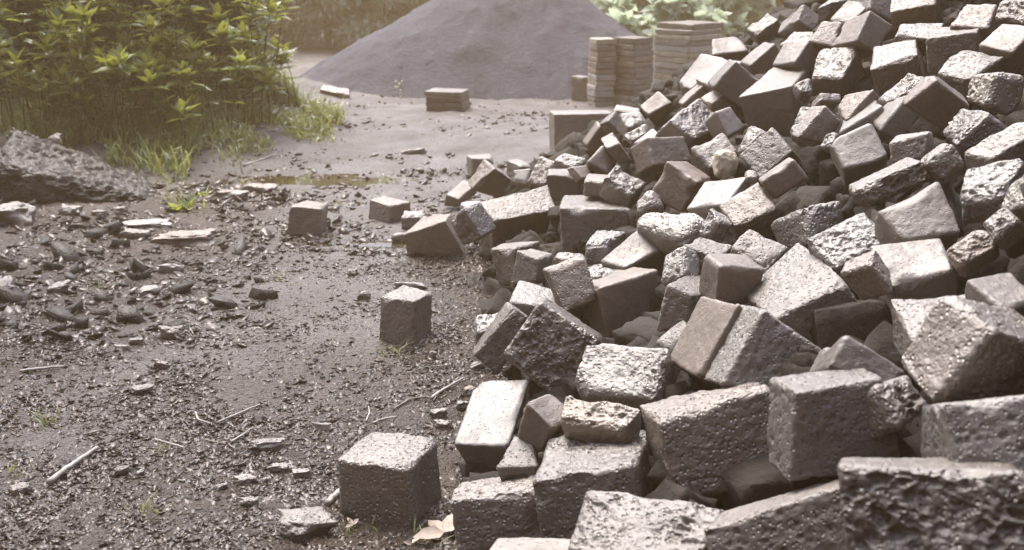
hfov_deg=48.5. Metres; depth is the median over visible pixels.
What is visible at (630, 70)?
stone slab
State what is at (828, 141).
slag block
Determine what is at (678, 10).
broad leaved shrub
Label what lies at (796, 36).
slag block
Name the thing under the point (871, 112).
slag block
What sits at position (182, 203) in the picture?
weed
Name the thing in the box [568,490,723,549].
slag block
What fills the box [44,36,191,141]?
leafy shrub
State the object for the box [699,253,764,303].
slag block
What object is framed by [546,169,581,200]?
slag block
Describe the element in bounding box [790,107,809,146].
slag block
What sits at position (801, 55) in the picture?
slag block
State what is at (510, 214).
slag block
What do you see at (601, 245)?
slag block
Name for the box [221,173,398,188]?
puddle
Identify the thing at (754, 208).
slag block
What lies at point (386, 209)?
slag block
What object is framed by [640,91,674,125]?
slag block
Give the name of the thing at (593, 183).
slag block
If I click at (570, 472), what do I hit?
slag block
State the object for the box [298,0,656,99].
gravel heap
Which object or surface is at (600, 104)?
stone slab
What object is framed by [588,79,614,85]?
stone slab
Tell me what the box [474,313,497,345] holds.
slag block
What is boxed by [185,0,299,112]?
leafy shrub
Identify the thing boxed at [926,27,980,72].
slag block
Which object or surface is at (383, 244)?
puddle
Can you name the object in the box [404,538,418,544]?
dry leaf
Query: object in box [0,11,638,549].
ground
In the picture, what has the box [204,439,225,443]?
twig
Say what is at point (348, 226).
puddle
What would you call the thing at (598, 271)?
slag block
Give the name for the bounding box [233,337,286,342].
twig
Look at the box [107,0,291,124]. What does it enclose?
leafy shrub
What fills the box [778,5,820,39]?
slag block
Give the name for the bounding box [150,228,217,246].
stone
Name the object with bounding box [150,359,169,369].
stone
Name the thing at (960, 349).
slag block
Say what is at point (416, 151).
stone
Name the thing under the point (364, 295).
stone
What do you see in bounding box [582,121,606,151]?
slag block
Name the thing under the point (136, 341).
stone
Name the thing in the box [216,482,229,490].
stone
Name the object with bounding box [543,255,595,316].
slag block
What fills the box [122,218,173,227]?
stone
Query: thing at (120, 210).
stone
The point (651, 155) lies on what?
slag block
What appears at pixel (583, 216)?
slag block
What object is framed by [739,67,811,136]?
slag block
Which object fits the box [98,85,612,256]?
gravel
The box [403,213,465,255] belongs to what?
slag block
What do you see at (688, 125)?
slag block
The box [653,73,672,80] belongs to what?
stone slab
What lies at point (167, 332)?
stone
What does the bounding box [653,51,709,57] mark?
stone slab
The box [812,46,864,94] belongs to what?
slag block
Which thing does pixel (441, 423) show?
stone
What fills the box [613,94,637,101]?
stone slab
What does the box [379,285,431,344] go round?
slag block
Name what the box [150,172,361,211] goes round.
gravel
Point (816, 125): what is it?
slag block
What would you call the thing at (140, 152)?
grass
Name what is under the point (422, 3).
bank shrub
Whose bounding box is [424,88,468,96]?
stone slab
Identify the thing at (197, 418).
twig
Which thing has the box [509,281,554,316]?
slag block
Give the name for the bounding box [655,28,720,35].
stone slab
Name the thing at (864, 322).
rubble
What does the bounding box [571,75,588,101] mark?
stone block
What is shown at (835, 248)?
slag block
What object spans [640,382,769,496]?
slag block
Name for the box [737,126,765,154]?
slag block
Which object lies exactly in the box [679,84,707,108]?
slag block
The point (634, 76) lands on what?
stone slab
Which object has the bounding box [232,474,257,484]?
stone
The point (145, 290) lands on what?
stone
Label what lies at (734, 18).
broad leaved shrub
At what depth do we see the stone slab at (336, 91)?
11.45 m
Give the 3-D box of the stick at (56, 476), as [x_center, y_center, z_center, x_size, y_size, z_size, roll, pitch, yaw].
[-1.316,0.567,3.408,0.020,0.018,0.245,4,16,13]
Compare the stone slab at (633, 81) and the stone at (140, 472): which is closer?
the stone at (140, 472)
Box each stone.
[0,201,36,225]
[0,275,19,289]
[9,482,32,495]
[47,279,71,292]
[48,133,62,145]
[58,203,84,215]
[91,210,108,215]
[113,206,126,214]
[113,464,131,476]
[114,344,130,350]
[117,227,151,238]
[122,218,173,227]
[127,337,143,344]
[129,383,154,394]
[136,468,144,475]
[138,285,160,295]
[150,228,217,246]
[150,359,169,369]
[156,263,183,272]
[156,325,185,339]
[215,189,250,200]
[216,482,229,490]
[218,137,232,143]
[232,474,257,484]
[240,496,258,506]
[242,183,277,192]
[247,438,286,453]
[262,477,269,482]
[267,463,296,472]
[277,506,338,541]
[289,468,312,477]
[312,422,332,430]
[347,268,357,275]
[357,291,370,299]
[391,232,404,242]
[392,282,426,289]
[400,148,426,153]
[429,351,436,357]
[429,408,447,417]
[433,419,450,429]
[453,400,468,410]
[463,385,475,396]
[470,361,483,370]
[496,436,539,480]
[656,320,686,353]
[744,170,756,183]
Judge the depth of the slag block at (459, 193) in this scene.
6.87 m
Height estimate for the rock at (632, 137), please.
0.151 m
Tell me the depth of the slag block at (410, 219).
6.30 m
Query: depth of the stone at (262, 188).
7.11 m
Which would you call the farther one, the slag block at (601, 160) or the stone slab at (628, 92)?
the stone slab at (628, 92)
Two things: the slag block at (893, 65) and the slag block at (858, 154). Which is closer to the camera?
the slag block at (858, 154)
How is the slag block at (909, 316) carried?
on the rubble
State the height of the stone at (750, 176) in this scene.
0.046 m
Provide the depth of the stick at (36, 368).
4.17 m
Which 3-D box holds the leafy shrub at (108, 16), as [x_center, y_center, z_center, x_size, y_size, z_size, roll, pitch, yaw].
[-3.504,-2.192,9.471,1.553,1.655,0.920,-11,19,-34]
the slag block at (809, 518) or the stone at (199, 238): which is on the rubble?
the slag block at (809, 518)
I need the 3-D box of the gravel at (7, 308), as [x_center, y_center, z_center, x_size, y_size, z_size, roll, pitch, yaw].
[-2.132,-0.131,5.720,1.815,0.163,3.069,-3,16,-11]
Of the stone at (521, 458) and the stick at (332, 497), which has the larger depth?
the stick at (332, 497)
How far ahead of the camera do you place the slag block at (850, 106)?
3.92 m
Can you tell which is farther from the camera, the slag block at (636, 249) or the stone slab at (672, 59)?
the stone slab at (672, 59)
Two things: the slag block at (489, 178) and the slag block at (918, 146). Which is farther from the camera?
the slag block at (489, 178)
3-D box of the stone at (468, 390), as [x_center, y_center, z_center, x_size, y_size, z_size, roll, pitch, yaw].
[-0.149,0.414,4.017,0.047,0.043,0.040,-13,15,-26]
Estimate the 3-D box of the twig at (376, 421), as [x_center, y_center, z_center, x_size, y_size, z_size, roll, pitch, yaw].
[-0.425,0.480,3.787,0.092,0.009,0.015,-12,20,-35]
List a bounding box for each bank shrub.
[245,0,292,43]
[257,0,334,42]
[276,0,382,48]
[311,0,423,46]
[372,0,430,20]
[589,0,668,21]
[726,0,785,25]
[740,0,856,23]
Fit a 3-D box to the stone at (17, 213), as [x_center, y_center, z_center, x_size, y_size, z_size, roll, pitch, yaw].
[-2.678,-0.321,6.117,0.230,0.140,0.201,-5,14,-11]
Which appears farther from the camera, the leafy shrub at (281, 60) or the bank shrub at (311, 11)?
the bank shrub at (311, 11)
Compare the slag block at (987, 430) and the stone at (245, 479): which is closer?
the slag block at (987, 430)
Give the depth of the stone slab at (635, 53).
11.08 m
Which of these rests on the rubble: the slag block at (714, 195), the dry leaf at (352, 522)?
the slag block at (714, 195)
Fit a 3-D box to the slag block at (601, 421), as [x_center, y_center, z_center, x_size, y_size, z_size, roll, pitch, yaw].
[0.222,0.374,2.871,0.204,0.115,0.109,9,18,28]
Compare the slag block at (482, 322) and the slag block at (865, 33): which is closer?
the slag block at (482, 322)
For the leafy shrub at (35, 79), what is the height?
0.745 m
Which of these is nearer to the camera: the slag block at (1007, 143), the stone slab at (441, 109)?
the slag block at (1007, 143)
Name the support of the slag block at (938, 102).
on the rubble
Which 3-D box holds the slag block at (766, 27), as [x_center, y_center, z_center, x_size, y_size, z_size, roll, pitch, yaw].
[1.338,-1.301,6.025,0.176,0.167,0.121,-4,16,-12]
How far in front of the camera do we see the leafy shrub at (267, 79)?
9.02 m
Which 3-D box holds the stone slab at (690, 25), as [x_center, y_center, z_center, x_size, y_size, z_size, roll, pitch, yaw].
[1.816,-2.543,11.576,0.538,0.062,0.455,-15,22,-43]
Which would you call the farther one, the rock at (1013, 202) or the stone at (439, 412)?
the stone at (439, 412)
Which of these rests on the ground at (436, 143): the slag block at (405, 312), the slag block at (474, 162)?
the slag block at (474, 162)
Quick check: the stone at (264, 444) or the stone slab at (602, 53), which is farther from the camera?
the stone slab at (602, 53)
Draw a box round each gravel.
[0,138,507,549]
[0,195,274,348]
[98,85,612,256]
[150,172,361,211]
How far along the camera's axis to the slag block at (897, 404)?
2.21 m
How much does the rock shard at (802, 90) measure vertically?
0.089 m
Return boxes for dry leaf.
[346,518,357,526]
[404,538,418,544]
[412,514,453,538]
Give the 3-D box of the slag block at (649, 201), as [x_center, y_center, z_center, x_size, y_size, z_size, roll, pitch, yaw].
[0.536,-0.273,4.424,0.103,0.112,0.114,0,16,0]
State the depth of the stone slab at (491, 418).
3.37 m
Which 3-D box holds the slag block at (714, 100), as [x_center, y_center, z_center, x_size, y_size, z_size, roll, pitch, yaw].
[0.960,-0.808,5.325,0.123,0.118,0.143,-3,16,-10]
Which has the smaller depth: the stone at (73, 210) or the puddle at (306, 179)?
the stone at (73, 210)
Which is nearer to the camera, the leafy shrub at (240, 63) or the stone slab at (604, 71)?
the leafy shrub at (240, 63)
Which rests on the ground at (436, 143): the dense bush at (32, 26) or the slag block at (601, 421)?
the dense bush at (32, 26)
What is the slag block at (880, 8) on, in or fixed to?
on the slag block at (846, 11)
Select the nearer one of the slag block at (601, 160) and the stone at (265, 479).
the stone at (265, 479)
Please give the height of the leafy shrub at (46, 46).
0.801 m
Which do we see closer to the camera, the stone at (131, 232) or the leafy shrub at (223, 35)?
the stone at (131, 232)
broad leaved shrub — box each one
[590,0,667,44]
[640,0,732,43]
[712,0,775,37]
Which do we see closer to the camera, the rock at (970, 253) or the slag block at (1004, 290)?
the slag block at (1004, 290)
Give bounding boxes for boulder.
[0,127,156,204]
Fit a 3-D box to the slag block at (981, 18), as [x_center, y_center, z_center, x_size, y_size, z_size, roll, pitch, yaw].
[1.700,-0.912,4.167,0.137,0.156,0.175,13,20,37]
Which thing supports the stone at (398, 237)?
on the ground at (436, 143)
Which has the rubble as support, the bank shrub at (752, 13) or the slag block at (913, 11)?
the slag block at (913, 11)
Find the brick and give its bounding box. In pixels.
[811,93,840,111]
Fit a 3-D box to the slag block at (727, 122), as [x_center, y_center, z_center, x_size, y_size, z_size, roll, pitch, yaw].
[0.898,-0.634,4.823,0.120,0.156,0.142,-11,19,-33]
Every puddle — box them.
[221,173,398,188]
[306,241,405,247]
[322,233,365,237]
[323,201,363,206]
[332,225,367,226]
[394,179,430,183]
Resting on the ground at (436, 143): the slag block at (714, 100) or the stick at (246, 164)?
the stick at (246, 164)
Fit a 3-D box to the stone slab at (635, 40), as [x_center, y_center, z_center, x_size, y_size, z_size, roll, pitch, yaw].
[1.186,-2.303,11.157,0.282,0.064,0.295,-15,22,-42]
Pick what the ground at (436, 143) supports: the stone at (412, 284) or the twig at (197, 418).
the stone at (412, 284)
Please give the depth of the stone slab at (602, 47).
11.06 m
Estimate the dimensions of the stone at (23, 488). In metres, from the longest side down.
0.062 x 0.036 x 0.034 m
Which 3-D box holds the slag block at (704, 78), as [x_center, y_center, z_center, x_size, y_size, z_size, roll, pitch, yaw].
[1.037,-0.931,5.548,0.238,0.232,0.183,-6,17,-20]
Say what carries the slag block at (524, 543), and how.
on the rubble
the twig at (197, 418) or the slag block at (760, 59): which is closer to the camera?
the twig at (197, 418)
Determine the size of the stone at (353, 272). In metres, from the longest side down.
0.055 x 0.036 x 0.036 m
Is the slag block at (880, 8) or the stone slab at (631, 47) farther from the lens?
the stone slab at (631, 47)
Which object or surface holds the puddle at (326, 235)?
on the ground at (436, 143)
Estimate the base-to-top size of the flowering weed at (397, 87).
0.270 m
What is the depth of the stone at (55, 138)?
7.62 m
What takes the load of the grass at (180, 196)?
on the ground at (436, 143)
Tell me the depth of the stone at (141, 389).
3.99 m
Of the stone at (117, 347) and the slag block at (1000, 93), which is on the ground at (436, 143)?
the stone at (117, 347)
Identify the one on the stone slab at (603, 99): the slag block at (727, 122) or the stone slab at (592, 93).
the stone slab at (592, 93)
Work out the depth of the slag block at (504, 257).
4.98 m
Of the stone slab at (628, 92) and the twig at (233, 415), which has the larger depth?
the stone slab at (628, 92)
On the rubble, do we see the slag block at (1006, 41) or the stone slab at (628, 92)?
the slag block at (1006, 41)
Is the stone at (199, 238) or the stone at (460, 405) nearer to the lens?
the stone at (460, 405)
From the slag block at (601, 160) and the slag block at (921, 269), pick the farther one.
the slag block at (601, 160)
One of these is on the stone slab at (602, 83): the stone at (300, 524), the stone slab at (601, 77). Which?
the stone slab at (601, 77)
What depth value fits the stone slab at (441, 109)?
10.82 m
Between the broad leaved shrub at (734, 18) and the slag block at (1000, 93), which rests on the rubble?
the slag block at (1000, 93)
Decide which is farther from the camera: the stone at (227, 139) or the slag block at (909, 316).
the stone at (227, 139)
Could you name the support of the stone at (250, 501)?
on the ground at (436, 143)
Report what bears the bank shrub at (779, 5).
on the ground at (436, 143)
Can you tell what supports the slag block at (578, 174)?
on the slag block at (561, 183)
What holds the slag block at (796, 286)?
on the rubble
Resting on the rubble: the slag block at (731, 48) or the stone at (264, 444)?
the slag block at (731, 48)
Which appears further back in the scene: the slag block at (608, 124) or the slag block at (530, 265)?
the slag block at (608, 124)
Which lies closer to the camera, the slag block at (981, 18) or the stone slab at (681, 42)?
the slag block at (981, 18)
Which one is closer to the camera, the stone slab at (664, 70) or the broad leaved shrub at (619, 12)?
the stone slab at (664, 70)
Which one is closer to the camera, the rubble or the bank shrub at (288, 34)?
the rubble
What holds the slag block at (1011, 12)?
on the rubble
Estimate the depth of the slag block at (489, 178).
6.33 m
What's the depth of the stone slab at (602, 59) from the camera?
11.10 m
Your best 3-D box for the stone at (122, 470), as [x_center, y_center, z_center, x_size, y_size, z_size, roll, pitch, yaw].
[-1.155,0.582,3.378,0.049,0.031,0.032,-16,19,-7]
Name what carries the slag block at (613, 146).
on the rubble
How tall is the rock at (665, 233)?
0.198 m
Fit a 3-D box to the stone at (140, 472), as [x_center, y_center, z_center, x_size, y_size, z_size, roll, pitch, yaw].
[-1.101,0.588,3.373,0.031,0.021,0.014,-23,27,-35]
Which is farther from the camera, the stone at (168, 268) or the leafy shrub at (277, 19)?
the leafy shrub at (277, 19)
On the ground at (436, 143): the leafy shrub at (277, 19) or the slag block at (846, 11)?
the leafy shrub at (277, 19)
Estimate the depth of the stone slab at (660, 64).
11.47 m
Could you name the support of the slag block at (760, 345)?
on the stone slab at (705, 332)
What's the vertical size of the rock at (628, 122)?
0.137 m
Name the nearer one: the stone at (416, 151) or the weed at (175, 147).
the weed at (175, 147)
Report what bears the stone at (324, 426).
on the ground at (436, 143)
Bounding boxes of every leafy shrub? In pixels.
[0,0,108,125]
[0,0,137,137]
[0,31,106,136]
[2,0,138,97]
[22,23,174,139]
[38,0,193,130]
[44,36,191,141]
[85,0,248,131]
[93,42,211,143]
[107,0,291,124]
[128,25,278,134]
[165,47,285,126]
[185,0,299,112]
[221,7,281,97]
[252,43,301,98]
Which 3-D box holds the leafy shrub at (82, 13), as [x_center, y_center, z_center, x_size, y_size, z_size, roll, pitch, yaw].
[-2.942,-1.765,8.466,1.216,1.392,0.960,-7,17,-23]
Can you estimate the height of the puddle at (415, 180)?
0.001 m
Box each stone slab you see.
[320,85,349,97]
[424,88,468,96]
[426,94,468,101]
[426,99,469,106]
[426,104,469,111]
[455,380,527,467]
[587,84,613,91]
[587,89,613,97]
[587,95,613,101]
[588,61,614,68]
[588,67,614,74]
[588,73,615,80]
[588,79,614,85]
[588,100,613,106]
[589,37,616,44]
[589,44,615,50]
[589,50,615,56]
[589,55,616,62]
[613,36,652,44]
[613,61,652,67]
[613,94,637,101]
[613,100,631,105]
[614,66,653,73]
[614,72,652,78]
[614,78,652,84]
[614,83,650,89]
[614,89,647,95]
[616,43,652,50]
[616,49,652,56]
[616,55,653,61]
[653,39,711,46]
[653,44,710,52]
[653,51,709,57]
[653,55,697,63]
[653,61,682,68]
[653,67,677,73]
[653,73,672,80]
[654,34,720,40]
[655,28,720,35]
[657,20,723,29]
[671,296,742,388]
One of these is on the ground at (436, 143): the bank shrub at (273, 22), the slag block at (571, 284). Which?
the bank shrub at (273, 22)
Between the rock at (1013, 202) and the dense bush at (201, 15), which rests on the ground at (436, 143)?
the dense bush at (201, 15)
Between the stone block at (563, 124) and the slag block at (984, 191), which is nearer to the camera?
the slag block at (984, 191)
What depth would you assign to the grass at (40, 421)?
3.68 m
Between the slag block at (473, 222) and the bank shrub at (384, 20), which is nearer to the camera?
the slag block at (473, 222)
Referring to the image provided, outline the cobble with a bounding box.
[712,149,738,178]
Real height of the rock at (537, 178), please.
0.192 m
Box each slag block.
[287,201,327,236]
[337,432,441,526]
[369,195,409,222]
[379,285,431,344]
[401,210,425,228]
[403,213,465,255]
[444,180,476,206]
[450,474,540,549]
[452,202,495,244]
[460,201,480,210]
[467,154,493,175]
[468,159,510,197]
[472,302,527,373]
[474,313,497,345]
[481,185,554,248]
[490,537,570,549]
[491,241,539,287]
[504,297,601,391]
[507,159,531,176]
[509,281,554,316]
[511,249,552,283]
[518,394,563,450]
[533,429,650,538]
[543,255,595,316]
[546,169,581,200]
[554,252,582,263]
[560,195,629,254]
[560,396,640,443]
[567,165,595,183]
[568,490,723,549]
[576,343,676,415]
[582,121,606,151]
[582,267,657,337]
[583,174,606,196]
[585,146,616,174]
[585,230,625,264]
[588,264,615,279]
[598,165,645,208]
[600,111,618,134]
[601,132,631,164]
[601,231,665,274]
[613,105,639,114]
[631,136,690,174]
[634,129,656,144]
[637,191,663,215]
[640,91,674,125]
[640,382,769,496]
[652,161,710,211]
[655,99,713,151]
[657,273,702,331]
[661,246,699,285]
[679,54,723,94]
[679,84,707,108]
[683,237,731,273]
[687,177,750,219]
[690,133,736,180]
[696,59,747,92]
[699,209,731,242]
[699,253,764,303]
[701,90,733,111]
[703,304,820,387]
[704,479,845,549]
[705,107,743,138]
[708,59,758,107]
[709,37,747,59]
[719,182,780,239]
[730,229,787,272]
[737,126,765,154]
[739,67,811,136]
[739,128,801,177]
[742,42,779,75]
[746,243,856,344]
[747,13,779,44]
[759,157,807,198]
[767,368,899,481]
[771,201,842,251]
[773,40,818,74]
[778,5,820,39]
[780,32,813,47]
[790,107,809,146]
[792,106,840,146]
[808,213,879,289]
[809,336,904,381]
[810,21,842,51]
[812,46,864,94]
[818,0,852,21]
[820,132,839,153]
[830,123,887,186]
[831,1,864,24]
[832,11,892,58]
[837,457,1023,549]
[838,90,878,120]
[839,100,886,142]
[840,250,892,299]
[849,157,930,206]
[856,0,890,21]
[866,375,926,439]
[870,39,924,94]
[870,238,957,312]
[873,96,919,139]
[875,182,959,250]
[878,73,923,106]
[889,131,933,162]
[890,0,940,29]
[891,294,964,355]
[895,23,943,55]
[901,296,1023,401]
[903,76,968,128]
[921,395,1023,470]
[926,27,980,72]
[938,50,1003,104]
[943,109,1006,155]
[950,4,998,41]
[960,158,1023,225]
[964,122,1023,169]
[965,273,1023,316]
[966,72,1023,115]
[979,24,1023,72]
[995,0,1023,25]
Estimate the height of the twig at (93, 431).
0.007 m
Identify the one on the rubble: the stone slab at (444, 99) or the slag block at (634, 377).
the slag block at (634, 377)
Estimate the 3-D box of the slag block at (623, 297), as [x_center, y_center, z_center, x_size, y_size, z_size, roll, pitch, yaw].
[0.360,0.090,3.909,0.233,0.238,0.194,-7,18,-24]
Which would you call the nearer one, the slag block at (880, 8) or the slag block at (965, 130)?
the slag block at (965, 130)
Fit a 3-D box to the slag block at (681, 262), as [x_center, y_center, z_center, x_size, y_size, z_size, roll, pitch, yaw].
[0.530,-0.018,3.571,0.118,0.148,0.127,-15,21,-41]
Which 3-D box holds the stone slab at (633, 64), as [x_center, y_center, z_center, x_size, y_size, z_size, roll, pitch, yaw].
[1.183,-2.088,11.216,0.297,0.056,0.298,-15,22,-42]
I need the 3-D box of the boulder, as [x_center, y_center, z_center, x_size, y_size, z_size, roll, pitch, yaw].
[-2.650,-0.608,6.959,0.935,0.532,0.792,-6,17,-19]
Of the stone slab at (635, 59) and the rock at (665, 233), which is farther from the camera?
the stone slab at (635, 59)
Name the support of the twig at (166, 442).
on the ground at (436, 143)
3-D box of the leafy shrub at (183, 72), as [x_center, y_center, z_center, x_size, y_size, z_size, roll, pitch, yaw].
[-2.618,-1.369,8.357,0.900,0.714,1.082,0,16,0]
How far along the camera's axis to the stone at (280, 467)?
3.41 m
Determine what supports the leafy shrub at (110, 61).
on the ground at (436, 143)
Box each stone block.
[549,110,611,149]
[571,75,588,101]
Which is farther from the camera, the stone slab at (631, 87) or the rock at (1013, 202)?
the stone slab at (631, 87)
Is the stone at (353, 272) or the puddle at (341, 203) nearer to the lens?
the stone at (353, 272)
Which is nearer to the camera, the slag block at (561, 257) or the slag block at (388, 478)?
the slag block at (388, 478)
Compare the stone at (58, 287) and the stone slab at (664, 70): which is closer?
the stone at (58, 287)
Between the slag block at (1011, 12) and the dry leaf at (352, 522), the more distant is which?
the slag block at (1011, 12)
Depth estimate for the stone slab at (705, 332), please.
2.98 m
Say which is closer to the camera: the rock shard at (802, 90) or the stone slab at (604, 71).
the rock shard at (802, 90)
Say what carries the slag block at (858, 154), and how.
on the rubble
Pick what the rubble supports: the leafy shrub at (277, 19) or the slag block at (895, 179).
the slag block at (895, 179)
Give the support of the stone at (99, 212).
on the ground at (436, 143)
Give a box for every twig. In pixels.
[83,429,105,434]
[154,438,185,448]
[194,411,210,424]
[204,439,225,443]
[216,404,259,423]
[230,427,252,442]
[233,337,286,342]
[372,416,396,423]
[393,396,429,409]
[407,364,450,373]
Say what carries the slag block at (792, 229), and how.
on the rubble
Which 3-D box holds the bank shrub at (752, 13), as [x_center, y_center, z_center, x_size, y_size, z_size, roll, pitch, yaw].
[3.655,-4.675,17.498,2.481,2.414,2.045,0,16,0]
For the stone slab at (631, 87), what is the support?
on the stone slab at (628, 92)
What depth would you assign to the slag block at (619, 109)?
5.98 m
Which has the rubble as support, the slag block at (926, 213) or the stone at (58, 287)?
the slag block at (926, 213)
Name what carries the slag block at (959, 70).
on the rubble
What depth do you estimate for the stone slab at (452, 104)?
10.80 m
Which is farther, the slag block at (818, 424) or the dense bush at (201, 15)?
the dense bush at (201, 15)
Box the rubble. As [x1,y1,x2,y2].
[458,0,1023,549]
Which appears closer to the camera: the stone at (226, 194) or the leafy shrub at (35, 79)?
the stone at (226, 194)
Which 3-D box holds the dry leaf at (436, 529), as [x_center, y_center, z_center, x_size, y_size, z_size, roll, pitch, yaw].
[-0.205,0.671,3.054,0.165,0.029,0.098,-8,18,-27]
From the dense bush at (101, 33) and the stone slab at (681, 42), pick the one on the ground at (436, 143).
the dense bush at (101, 33)
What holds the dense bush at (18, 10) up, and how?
on the ground at (436, 143)
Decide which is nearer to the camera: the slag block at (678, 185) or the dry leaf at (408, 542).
the dry leaf at (408, 542)
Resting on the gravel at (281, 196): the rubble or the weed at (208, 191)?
the weed at (208, 191)
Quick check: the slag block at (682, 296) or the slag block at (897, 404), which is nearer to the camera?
the slag block at (897, 404)
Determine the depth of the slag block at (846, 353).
2.34 m
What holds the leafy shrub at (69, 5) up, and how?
on the ground at (436, 143)
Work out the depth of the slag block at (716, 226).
3.68 m
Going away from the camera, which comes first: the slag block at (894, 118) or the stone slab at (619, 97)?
the slag block at (894, 118)
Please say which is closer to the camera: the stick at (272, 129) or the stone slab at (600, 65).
the stick at (272, 129)
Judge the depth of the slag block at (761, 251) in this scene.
3.25 m
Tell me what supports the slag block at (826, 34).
on the rubble
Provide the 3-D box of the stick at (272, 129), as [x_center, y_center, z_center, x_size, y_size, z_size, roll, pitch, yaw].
[-1.862,-1.192,9.278,0.433,0.074,0.145,-8,18,-25]
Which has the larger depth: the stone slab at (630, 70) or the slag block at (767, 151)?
the stone slab at (630, 70)
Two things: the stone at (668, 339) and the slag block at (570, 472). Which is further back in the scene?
the stone at (668, 339)
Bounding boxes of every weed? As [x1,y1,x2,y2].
[155,142,194,153]
[164,196,195,211]
[197,189,210,194]
[394,80,402,96]
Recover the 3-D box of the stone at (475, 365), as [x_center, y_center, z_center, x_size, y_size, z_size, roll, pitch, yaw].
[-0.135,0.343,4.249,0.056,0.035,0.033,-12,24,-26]
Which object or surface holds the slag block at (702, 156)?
on the rubble
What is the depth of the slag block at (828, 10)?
5.54 m
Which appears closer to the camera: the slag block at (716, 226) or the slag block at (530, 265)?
the slag block at (716, 226)
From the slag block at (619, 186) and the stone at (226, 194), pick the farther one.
the stone at (226, 194)
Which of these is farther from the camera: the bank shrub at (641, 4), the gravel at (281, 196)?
the bank shrub at (641, 4)
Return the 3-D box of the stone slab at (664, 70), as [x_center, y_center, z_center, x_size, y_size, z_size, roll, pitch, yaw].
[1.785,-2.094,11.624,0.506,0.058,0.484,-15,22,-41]
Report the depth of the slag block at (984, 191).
2.78 m
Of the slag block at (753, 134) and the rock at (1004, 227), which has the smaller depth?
the rock at (1004, 227)
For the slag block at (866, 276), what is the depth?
2.63 m
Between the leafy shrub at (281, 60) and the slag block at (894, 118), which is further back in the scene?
the leafy shrub at (281, 60)
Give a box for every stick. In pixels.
[20,365,63,371]
[46,446,98,484]
[242,153,276,165]
[255,125,301,131]
[324,488,339,505]
[430,377,463,399]
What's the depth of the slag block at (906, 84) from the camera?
3.82 m
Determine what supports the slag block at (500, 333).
on the rubble
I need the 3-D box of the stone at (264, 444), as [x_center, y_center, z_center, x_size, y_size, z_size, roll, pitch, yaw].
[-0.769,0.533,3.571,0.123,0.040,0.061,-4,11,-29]
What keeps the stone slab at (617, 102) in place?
on the ground at (436, 143)
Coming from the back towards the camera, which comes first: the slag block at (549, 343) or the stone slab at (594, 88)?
the stone slab at (594, 88)
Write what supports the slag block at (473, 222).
on the ground at (436, 143)
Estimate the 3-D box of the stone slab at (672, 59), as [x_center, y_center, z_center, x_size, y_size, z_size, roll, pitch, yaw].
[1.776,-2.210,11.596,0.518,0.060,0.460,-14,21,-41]
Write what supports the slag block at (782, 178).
on the rubble
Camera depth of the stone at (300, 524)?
3.04 m
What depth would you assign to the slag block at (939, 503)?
1.83 m
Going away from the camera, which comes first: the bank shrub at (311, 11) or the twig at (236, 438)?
the twig at (236, 438)
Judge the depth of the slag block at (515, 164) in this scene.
6.53 m
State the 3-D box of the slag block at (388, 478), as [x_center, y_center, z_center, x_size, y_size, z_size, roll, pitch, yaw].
[-0.342,0.579,3.200,0.232,0.213,0.216,6,17,19]
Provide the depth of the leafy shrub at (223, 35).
8.59 m
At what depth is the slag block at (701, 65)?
5.72 m
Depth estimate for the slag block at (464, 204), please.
5.90 m
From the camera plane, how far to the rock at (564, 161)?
5.75 m
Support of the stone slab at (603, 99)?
on the stone slab at (600, 104)
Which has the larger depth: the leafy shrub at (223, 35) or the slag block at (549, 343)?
the leafy shrub at (223, 35)
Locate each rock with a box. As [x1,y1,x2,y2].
[528,156,553,187]
[554,153,586,168]
[616,111,646,138]
[624,124,649,145]
[637,212,704,254]
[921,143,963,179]
[946,230,999,277]
[983,208,1023,249]
[1002,175,1023,222]
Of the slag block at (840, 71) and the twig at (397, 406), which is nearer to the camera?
the twig at (397, 406)
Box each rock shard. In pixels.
[513,169,530,187]
[793,78,812,100]
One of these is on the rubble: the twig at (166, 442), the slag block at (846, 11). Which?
the slag block at (846, 11)
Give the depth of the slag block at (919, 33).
4.36 m
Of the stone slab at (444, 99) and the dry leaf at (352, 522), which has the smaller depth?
the dry leaf at (352, 522)
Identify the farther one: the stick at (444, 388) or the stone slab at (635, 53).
the stone slab at (635, 53)
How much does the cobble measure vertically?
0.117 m
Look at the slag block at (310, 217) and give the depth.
6.16 m
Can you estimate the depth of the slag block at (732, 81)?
5.21 m
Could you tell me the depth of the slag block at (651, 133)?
5.28 m
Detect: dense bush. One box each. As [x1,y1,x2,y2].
[0,0,172,102]
[1,0,100,79]
[26,0,264,104]
[109,0,266,98]
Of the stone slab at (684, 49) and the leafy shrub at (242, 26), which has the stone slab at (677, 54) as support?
the stone slab at (684, 49)
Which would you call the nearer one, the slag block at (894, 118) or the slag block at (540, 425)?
the slag block at (540, 425)
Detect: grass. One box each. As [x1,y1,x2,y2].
[0,56,349,180]
[7,266,452,544]
[120,154,254,207]
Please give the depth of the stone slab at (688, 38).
11.35 m

